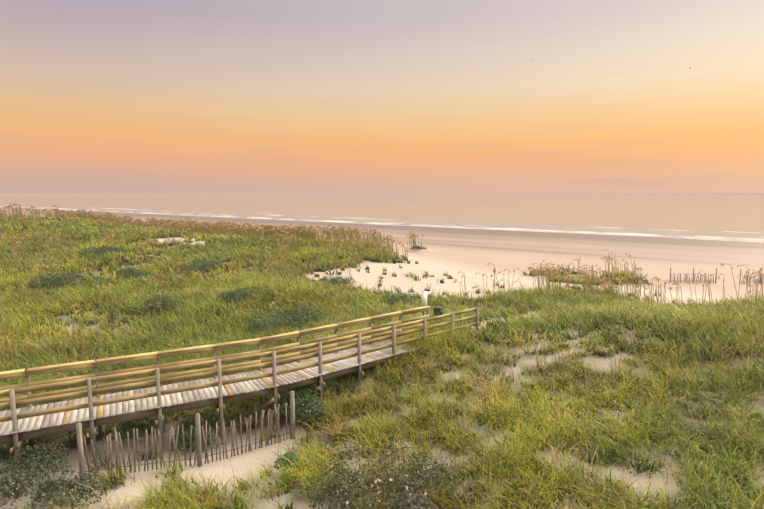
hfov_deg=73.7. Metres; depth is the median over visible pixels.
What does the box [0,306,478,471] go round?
boardwalk
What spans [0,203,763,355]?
sea oats
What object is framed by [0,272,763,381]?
dune grass
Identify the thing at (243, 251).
dune grass
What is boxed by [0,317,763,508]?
dune grass
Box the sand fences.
[76,263,763,476]
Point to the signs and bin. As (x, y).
(438, 311)
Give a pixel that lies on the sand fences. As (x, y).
(197, 434)
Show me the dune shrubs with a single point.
(304, 400)
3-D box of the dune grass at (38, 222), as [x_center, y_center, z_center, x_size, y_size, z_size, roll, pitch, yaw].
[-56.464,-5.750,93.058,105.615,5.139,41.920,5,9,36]
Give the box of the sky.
[0,0,763,192]
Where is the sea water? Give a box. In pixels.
[0,193,763,241]
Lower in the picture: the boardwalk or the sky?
the boardwalk
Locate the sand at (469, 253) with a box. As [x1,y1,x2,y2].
[0,207,763,508]
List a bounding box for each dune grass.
[0,213,223,234]
[0,224,705,304]
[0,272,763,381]
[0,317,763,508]
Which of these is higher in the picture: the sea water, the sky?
the sky
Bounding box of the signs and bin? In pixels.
[422,268,495,320]
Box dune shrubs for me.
[0,244,459,508]

